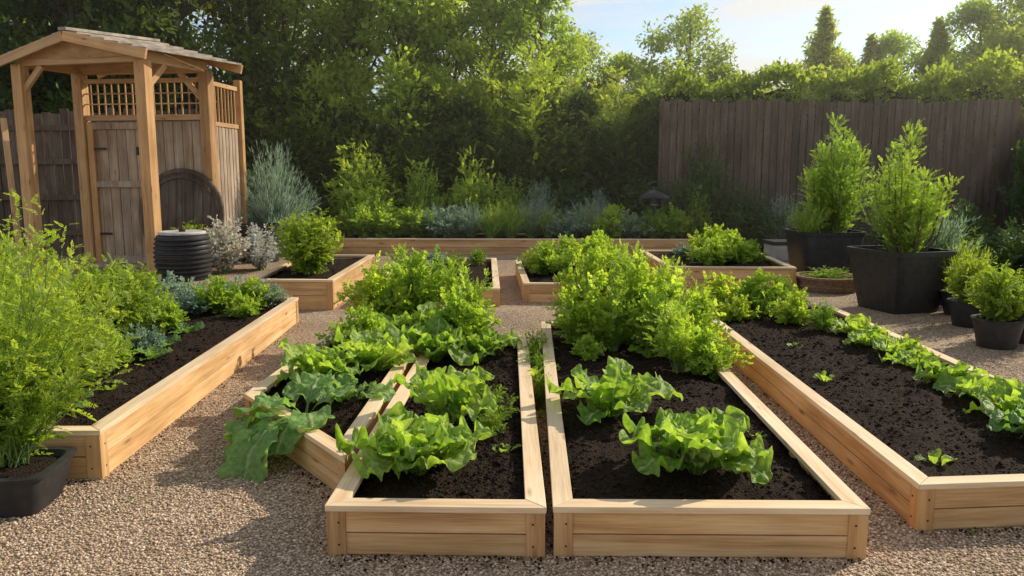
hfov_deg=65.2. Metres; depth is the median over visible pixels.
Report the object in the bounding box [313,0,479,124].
broadleaf tree
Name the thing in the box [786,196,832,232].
potted herb
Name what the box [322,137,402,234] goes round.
shrub
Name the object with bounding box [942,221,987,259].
shrub
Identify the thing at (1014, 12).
broadleaf tree
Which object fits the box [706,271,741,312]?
frilly herb plant
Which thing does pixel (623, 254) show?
dill plant
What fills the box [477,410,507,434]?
parsley plant
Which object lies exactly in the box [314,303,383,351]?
frilly herb plant
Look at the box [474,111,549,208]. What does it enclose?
columnar conifer
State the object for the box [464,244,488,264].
herb plant
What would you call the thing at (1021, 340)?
plant pot
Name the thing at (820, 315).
parsley plant
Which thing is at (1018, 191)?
climbing shrub
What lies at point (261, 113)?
columnar conifer
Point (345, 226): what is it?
frilly herb plant
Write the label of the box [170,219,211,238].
leafy bush
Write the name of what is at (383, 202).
frilly herb plant
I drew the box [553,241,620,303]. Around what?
frilly herb plant
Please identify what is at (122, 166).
garden shed
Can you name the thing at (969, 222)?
dark shrub
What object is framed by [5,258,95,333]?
leafy bush
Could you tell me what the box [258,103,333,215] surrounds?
columnar conifer
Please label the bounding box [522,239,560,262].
frilly herb plant
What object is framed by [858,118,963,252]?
potted upright shrub
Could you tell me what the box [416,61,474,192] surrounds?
columnar conifer
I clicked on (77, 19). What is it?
dark tree
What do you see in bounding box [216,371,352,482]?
squash plant
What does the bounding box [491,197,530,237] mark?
rosemary plant
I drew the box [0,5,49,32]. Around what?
dark tree
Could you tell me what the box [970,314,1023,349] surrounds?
plant pot
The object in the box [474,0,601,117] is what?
broadleaf tree
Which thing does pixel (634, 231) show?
sage plant
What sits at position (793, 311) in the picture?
frilly herb plant
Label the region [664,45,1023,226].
hedge
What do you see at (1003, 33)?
broadleaf tree
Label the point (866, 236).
blue shrub
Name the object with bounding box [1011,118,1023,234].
wooden fence
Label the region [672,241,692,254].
herb plant
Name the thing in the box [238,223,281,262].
shrub
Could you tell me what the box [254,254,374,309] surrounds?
raised garden bed
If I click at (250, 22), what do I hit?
broadleaf tree
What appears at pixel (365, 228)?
frilly herb plant
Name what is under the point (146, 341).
blue herb
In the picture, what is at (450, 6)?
broadleaf tree
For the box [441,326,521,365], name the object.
lettuce plant
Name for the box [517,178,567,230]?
blue shrub
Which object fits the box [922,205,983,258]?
shrub
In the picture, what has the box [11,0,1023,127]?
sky
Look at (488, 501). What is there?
raised garden bed
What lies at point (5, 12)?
dark tree
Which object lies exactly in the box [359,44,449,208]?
columnar conifer
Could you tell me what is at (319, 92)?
columnar conifer
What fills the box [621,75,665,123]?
broadleaf tree
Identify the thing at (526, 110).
columnar conifer
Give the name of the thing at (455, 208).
sage plant
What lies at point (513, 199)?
shrub
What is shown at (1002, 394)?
lettuce plant
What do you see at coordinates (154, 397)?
raised garden bed
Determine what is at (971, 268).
potted herb
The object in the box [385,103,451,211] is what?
columnar conifer
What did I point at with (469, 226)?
lavender plant
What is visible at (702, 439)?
lettuce plant
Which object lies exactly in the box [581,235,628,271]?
frilly herb plant
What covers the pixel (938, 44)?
conifer
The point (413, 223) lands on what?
frilly herb plant
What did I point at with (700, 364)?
frilly herb plant
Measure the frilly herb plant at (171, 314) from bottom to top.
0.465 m
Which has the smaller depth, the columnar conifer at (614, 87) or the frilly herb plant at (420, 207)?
the frilly herb plant at (420, 207)
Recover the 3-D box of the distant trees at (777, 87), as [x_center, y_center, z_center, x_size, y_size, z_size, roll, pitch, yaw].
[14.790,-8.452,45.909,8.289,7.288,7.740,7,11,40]
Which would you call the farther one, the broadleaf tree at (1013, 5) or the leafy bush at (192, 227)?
the broadleaf tree at (1013, 5)
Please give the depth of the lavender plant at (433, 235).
18.18 m
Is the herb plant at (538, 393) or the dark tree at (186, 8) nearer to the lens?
the herb plant at (538, 393)
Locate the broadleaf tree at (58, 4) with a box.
[0,0,203,88]
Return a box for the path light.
[636,187,671,216]
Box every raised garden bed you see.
[32,297,298,479]
[244,318,418,489]
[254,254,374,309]
[325,337,545,557]
[329,233,695,254]
[386,258,499,306]
[515,260,652,302]
[541,321,870,558]
[639,250,796,289]
[701,303,1023,530]
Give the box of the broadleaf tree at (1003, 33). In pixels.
[945,4,1023,98]
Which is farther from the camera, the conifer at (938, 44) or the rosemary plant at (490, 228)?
the conifer at (938, 44)
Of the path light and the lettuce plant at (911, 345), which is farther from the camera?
the path light
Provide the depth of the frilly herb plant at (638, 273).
7.22 m
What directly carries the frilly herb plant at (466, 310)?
on the raised garden bed at (488, 501)
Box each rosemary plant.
[475,201,510,237]
[486,199,513,235]
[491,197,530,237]
[534,205,562,237]
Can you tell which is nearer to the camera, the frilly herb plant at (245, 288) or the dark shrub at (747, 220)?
the frilly herb plant at (245, 288)
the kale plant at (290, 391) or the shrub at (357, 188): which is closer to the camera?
the kale plant at (290, 391)
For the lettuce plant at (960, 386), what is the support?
on the raised garden bed at (870, 419)
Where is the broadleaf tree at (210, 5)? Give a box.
[117,0,342,113]
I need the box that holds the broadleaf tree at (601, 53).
[530,30,626,111]
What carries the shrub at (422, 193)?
on the planting border soil
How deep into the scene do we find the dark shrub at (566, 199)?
19.72 m
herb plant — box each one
[89,321,138,371]
[129,293,189,332]
[192,274,248,314]
[223,293,261,317]
[234,275,276,309]
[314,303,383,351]
[326,203,359,237]
[333,251,414,326]
[346,196,388,237]
[360,198,407,237]
[365,193,407,235]
[376,243,452,324]
[400,202,425,237]
[412,199,434,235]
[415,273,505,334]
[421,248,447,265]
[423,259,444,274]
[444,249,466,270]
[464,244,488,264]
[515,240,562,274]
[516,323,557,363]
[516,342,560,391]
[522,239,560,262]
[526,370,551,407]
[545,272,630,346]
[547,245,589,275]
[550,234,586,266]
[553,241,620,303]
[569,332,608,360]
[579,229,620,266]
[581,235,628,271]
[591,248,661,345]
[600,268,732,358]
[653,202,698,238]
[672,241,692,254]
[676,325,754,381]
[685,236,730,265]
[687,222,726,257]
[706,228,757,263]
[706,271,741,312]
[718,293,761,322]
[730,266,794,316]
[737,237,769,262]
[760,273,812,315]
[764,290,816,325]
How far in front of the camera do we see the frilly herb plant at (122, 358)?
6.30 m
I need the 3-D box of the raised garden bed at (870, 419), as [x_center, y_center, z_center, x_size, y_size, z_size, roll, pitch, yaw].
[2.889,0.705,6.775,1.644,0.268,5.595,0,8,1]
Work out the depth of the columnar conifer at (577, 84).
21.28 m
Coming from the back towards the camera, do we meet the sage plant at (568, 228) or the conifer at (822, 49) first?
the conifer at (822, 49)
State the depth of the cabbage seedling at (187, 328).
7.72 m
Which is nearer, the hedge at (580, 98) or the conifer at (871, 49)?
the hedge at (580, 98)
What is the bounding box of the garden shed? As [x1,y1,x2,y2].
[0,27,248,274]
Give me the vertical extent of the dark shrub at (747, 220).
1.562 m
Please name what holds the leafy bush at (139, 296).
on the raised garden bed at (154, 397)
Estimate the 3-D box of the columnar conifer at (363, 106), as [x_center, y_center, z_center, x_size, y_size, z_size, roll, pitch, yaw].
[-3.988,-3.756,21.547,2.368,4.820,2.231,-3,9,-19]
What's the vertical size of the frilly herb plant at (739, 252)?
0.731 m
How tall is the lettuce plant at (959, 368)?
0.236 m
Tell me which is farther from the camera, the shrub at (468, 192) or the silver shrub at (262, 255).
the shrub at (468, 192)
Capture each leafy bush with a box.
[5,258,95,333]
[38,261,132,339]
[48,315,121,388]
[70,254,162,337]
[109,260,168,326]
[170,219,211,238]
[269,204,345,274]
[276,215,344,266]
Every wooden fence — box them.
[0,108,233,255]
[657,99,1020,244]
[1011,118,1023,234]
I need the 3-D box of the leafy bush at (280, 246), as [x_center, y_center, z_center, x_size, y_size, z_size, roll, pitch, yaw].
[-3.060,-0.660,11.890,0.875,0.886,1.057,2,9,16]
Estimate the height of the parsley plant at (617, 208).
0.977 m
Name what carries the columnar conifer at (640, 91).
on the gravel ground
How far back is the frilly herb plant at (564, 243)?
12.90 m
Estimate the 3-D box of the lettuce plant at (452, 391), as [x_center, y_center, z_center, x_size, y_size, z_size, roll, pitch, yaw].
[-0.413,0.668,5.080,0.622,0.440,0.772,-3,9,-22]
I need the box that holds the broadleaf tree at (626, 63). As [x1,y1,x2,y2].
[579,50,660,127]
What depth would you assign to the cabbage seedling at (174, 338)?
7.12 m
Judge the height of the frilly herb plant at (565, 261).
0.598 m
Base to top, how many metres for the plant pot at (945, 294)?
0.300 m
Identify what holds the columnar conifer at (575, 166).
on the gravel ground
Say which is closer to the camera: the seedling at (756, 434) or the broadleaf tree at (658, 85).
the seedling at (756, 434)
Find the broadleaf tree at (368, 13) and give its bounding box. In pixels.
[233,0,452,136]
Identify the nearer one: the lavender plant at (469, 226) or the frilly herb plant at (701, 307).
the frilly herb plant at (701, 307)
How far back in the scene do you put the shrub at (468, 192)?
19.20 m
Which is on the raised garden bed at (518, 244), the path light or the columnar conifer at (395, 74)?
the path light
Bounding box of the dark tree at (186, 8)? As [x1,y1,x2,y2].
[27,0,321,141]
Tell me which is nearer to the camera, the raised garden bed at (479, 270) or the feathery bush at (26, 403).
the feathery bush at (26, 403)
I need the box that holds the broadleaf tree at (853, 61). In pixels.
[802,48,859,97]
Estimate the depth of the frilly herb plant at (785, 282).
9.12 m
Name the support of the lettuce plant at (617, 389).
on the raised garden bed at (609, 499)
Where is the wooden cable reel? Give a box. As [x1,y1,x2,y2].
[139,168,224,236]
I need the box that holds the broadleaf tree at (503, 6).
[406,0,598,129]
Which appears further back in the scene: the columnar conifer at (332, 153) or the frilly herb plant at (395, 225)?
the columnar conifer at (332, 153)
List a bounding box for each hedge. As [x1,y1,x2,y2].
[0,12,198,239]
[229,70,671,235]
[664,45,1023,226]
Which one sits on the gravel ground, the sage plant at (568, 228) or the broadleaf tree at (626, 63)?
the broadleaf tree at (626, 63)
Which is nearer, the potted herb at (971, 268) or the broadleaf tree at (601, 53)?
the potted herb at (971, 268)
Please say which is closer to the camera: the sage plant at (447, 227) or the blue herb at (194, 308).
the blue herb at (194, 308)
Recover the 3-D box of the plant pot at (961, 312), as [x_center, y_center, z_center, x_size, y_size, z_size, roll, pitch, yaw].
[5.390,0.294,9.411,0.510,0.300,0.510,0,8,1]
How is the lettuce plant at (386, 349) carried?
on the raised garden bed at (316, 453)
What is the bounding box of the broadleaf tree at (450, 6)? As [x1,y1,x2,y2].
[376,0,523,125]
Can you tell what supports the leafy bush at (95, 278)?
on the raised garden bed at (154, 397)
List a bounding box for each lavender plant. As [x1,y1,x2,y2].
[416,203,453,237]
[448,201,488,236]
[512,201,553,237]
[516,198,562,235]
[566,198,610,237]
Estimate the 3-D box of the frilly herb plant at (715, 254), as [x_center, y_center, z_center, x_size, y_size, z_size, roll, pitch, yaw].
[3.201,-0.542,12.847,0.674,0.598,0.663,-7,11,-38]
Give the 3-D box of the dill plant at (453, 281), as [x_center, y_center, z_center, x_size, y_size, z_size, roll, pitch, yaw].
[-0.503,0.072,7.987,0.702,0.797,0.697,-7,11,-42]
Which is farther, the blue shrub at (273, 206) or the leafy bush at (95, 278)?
the blue shrub at (273, 206)
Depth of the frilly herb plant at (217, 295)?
8.79 m
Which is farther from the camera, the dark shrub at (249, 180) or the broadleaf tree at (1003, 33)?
the broadleaf tree at (1003, 33)
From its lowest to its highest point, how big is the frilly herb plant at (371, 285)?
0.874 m
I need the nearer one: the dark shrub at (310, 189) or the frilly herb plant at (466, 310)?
the frilly herb plant at (466, 310)
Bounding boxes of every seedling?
[55,386,93,407]
[97,379,121,389]
[135,344,172,360]
[152,332,181,346]
[169,321,204,333]
[492,443,521,452]
[529,366,545,377]
[748,431,766,436]
[813,370,833,381]
[914,448,956,464]
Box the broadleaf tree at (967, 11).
[918,0,1019,95]
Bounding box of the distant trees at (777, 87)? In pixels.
[761,80,788,90]
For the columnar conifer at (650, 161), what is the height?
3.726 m
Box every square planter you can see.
[784,228,865,272]
[846,245,958,313]
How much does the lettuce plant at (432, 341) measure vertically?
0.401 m
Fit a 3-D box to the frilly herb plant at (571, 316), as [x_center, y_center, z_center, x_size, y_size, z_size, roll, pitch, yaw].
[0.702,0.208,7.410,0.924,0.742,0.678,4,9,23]
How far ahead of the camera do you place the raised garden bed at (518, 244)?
17.45 m
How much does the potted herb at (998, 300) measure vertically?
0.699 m
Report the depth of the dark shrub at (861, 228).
17.59 m
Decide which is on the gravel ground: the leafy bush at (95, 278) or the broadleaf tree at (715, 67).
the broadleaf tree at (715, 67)
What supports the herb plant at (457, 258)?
on the raised garden bed at (479, 270)
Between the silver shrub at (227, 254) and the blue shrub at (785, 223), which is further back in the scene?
the blue shrub at (785, 223)
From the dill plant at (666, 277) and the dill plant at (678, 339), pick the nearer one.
the dill plant at (678, 339)
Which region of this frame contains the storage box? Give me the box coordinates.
[762,239,788,261]
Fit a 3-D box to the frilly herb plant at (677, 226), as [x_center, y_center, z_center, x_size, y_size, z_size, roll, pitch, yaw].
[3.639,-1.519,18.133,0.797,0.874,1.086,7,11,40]
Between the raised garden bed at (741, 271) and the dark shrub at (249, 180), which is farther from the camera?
the dark shrub at (249, 180)
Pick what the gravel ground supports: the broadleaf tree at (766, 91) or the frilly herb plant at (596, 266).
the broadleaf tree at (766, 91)
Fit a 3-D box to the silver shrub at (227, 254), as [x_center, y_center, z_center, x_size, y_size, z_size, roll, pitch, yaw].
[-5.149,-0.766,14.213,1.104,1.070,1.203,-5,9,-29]
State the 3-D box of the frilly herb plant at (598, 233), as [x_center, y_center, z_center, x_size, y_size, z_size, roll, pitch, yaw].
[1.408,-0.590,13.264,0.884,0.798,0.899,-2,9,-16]
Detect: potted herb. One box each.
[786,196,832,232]
[796,265,852,278]
[940,234,997,292]
[942,252,1015,302]
[962,259,1023,321]
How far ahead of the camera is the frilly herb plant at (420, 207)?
18.34 m
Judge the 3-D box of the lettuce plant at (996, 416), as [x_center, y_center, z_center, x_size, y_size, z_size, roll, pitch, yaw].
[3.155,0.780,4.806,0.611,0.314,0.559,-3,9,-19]
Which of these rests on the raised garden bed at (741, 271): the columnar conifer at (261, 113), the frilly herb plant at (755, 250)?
the frilly herb plant at (755, 250)
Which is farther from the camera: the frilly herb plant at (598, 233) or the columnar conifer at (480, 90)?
the columnar conifer at (480, 90)
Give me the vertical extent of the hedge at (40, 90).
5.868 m
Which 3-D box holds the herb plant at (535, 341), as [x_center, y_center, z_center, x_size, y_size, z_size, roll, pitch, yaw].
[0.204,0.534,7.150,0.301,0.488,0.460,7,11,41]
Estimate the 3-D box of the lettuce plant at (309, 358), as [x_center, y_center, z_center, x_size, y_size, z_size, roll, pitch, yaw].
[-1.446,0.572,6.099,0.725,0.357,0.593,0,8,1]
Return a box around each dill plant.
[380,242,449,324]
[423,256,494,308]
[583,288,643,352]
[601,239,679,297]
[642,296,722,372]
[650,255,715,308]
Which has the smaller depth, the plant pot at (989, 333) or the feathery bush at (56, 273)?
the feathery bush at (56, 273)
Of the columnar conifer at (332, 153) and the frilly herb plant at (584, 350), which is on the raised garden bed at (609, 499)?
the frilly herb plant at (584, 350)
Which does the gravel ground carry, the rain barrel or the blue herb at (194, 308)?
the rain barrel
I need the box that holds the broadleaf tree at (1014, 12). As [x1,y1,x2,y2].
[966,0,1023,95]
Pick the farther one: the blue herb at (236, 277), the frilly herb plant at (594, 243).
the frilly herb plant at (594, 243)
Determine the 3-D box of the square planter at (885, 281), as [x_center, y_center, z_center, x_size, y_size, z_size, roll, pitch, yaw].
[5.087,-0.120,10.518,0.990,0.800,0.990,-2,9,-16]
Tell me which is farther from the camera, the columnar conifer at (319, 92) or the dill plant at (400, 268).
the columnar conifer at (319, 92)
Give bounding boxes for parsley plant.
[465,377,518,419]
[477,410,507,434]
[588,205,631,238]
[603,203,636,237]
[637,206,669,238]
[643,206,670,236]
[804,296,841,331]
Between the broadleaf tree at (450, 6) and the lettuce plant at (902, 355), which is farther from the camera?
the broadleaf tree at (450, 6)
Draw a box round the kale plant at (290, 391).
[282,369,396,403]
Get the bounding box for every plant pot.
[0,446,76,517]
[939,288,958,314]
[947,297,983,327]
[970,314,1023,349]
[1016,314,1023,343]
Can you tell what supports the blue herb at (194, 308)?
on the raised garden bed at (154, 397)
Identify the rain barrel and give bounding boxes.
[153,227,212,281]
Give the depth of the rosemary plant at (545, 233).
18.18 m
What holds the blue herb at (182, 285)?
on the raised garden bed at (154, 397)
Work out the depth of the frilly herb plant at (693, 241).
13.60 m
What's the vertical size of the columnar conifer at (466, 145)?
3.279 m
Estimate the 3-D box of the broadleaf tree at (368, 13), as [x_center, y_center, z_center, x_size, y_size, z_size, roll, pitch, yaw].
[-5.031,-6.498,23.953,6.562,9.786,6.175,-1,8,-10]
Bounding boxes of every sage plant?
[425,207,481,237]
[444,204,481,236]
[545,211,594,237]
[562,209,592,235]
[602,209,654,238]
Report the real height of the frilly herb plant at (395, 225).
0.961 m
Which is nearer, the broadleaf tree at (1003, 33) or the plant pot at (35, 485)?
the plant pot at (35, 485)
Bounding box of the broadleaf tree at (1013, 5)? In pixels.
[946,0,1023,96]
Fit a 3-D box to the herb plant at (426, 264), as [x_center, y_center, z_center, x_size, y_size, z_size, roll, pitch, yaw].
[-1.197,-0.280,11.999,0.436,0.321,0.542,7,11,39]
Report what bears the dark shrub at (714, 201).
on the planting border soil
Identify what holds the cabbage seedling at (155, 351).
on the raised garden bed at (154, 397)
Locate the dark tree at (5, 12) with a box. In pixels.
[0,0,89,102]
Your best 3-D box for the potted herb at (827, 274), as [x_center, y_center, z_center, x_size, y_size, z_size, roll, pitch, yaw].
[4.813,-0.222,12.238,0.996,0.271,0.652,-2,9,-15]
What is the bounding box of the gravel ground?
[0,248,1023,575]
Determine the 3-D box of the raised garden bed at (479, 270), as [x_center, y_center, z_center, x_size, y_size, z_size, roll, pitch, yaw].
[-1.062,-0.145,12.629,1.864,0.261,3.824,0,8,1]
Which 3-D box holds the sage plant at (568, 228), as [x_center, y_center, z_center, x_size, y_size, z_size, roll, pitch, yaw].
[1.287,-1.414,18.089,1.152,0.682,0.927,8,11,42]
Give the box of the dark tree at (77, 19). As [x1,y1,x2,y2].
[0,0,197,200]
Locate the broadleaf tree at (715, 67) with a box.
[619,2,764,95]
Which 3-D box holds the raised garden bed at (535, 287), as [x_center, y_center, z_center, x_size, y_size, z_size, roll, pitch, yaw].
[1.141,-0.134,12.470,2.215,0.284,3.074,0,8,1]
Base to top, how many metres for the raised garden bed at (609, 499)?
0.261 m
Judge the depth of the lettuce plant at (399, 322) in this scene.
7.31 m
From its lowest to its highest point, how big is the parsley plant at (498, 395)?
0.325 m
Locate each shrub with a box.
[204,215,251,273]
[231,222,284,269]
[236,139,320,255]
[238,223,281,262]
[246,163,263,222]
[261,163,339,222]
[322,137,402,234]
[395,154,451,224]
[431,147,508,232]
[487,172,535,232]
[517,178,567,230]
[547,178,599,219]
[582,186,613,228]
[604,175,674,218]
[658,139,750,233]
[683,183,714,237]
[711,187,788,251]
[751,192,805,238]
[790,195,880,231]
[797,112,878,232]
[843,190,882,245]
[857,193,947,244]
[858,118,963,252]
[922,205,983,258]
[928,198,1023,262]
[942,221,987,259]
[965,216,1023,282]
[997,121,1023,244]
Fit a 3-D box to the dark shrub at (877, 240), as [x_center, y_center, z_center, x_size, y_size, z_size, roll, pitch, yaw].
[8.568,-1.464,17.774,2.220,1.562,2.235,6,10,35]
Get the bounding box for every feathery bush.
[0,188,124,388]
[0,199,142,467]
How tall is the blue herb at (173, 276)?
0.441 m
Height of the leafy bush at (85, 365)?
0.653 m
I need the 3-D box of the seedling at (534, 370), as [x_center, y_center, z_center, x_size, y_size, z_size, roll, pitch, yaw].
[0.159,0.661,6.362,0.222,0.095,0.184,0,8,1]
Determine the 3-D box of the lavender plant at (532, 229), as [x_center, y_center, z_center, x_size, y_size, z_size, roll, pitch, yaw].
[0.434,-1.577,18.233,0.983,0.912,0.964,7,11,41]
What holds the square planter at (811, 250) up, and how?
on the gravel ground
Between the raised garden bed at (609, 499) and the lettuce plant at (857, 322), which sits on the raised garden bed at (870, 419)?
the lettuce plant at (857, 322)
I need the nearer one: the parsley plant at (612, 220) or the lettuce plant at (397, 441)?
the lettuce plant at (397, 441)
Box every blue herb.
[116,322,167,354]
[153,284,175,306]
[155,270,187,301]
[166,276,209,309]
[175,288,211,314]
[221,274,246,297]
[251,279,292,307]
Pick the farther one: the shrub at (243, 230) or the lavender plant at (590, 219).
the lavender plant at (590, 219)
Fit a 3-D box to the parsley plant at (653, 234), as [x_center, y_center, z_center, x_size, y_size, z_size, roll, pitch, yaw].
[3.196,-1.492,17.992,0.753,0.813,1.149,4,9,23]
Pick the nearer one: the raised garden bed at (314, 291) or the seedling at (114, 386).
the seedling at (114, 386)
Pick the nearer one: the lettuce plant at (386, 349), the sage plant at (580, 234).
the lettuce plant at (386, 349)
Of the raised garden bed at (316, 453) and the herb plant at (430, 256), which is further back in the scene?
the herb plant at (430, 256)
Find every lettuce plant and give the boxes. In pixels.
[275,337,373,384]
[334,324,416,372]
[335,401,491,481]
[351,304,419,333]
[391,361,497,423]
[400,313,484,362]
[411,301,486,329]
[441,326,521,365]
[546,356,683,424]
[619,405,772,483]
[824,313,891,332]
[842,325,896,345]
[871,333,927,354]
[879,346,939,369]
[912,354,988,382]
[933,367,993,398]
[963,375,1023,415]
[986,386,1023,432]
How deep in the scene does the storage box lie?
16.02 m
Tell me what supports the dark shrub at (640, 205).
on the planting border soil
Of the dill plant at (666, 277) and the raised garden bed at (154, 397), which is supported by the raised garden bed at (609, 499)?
the dill plant at (666, 277)
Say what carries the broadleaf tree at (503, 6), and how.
on the gravel ground
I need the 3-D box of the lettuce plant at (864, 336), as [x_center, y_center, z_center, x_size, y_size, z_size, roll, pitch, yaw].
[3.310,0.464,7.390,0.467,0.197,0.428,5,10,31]
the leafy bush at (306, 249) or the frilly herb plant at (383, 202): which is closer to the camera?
the leafy bush at (306, 249)
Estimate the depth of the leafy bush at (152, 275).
8.09 m
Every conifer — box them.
[244,41,310,181]
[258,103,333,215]
[277,60,350,213]
[310,118,375,232]
[325,58,394,185]
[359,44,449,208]
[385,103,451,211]
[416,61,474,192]
[434,114,498,215]
[456,51,517,196]
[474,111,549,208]
[476,42,575,206]
[516,96,603,208]
[545,70,605,199]
[573,88,657,211]
[578,60,639,198]
[615,96,690,204]
[622,79,658,185]
[787,4,858,99]
[850,32,890,94]
[903,15,965,98]
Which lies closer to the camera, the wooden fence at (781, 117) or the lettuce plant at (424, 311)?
the lettuce plant at (424, 311)
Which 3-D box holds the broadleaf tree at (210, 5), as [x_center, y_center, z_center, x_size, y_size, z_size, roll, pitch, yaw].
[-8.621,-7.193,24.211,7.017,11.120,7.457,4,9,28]
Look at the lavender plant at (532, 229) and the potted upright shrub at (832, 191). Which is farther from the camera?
the lavender plant at (532, 229)
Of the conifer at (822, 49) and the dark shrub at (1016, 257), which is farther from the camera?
the conifer at (822, 49)
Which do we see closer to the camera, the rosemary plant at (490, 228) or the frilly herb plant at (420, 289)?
the frilly herb plant at (420, 289)
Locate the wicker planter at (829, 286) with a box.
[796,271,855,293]
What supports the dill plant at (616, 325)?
on the raised garden bed at (609, 499)
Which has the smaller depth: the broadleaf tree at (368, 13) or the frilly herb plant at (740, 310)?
the frilly herb plant at (740, 310)
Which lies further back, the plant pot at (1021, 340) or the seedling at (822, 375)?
the plant pot at (1021, 340)
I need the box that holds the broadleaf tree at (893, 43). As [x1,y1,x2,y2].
[850,28,930,96]
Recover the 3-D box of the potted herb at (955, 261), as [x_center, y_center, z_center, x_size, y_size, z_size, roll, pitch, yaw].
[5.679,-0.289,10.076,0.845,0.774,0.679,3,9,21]
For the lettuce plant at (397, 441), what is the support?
on the raised garden bed at (488, 501)
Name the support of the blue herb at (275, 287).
on the raised garden bed at (154, 397)
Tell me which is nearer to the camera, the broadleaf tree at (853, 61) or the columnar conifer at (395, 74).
the columnar conifer at (395, 74)
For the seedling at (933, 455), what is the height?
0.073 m
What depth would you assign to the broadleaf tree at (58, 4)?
21.26 m
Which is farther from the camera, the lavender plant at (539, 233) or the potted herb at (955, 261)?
the lavender plant at (539, 233)
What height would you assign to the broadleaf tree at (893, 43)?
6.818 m
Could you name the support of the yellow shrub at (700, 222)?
on the planting border soil
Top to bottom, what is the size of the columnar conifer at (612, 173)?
3.912 m
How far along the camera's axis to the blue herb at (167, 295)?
8.64 m
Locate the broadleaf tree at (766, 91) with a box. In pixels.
[744,70,775,93]
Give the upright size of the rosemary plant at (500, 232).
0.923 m
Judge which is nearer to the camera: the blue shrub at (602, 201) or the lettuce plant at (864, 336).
the lettuce plant at (864, 336)
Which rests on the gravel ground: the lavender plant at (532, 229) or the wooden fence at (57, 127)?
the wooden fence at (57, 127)
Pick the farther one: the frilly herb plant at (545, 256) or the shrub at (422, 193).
the shrub at (422, 193)
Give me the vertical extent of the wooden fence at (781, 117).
3.500 m
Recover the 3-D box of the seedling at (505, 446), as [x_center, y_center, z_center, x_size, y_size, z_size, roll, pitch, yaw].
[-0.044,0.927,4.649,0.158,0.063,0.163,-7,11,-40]
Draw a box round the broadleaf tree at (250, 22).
[184,0,387,143]
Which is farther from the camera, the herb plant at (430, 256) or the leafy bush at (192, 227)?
the leafy bush at (192, 227)
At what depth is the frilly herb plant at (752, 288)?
8.89 m
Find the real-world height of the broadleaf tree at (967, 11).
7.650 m
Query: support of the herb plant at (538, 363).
on the gravel ground
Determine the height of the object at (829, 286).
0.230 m
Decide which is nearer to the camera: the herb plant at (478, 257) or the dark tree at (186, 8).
the herb plant at (478, 257)
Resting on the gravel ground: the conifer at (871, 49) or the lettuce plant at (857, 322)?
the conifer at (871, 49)
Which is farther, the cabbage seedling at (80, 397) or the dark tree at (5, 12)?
the dark tree at (5, 12)

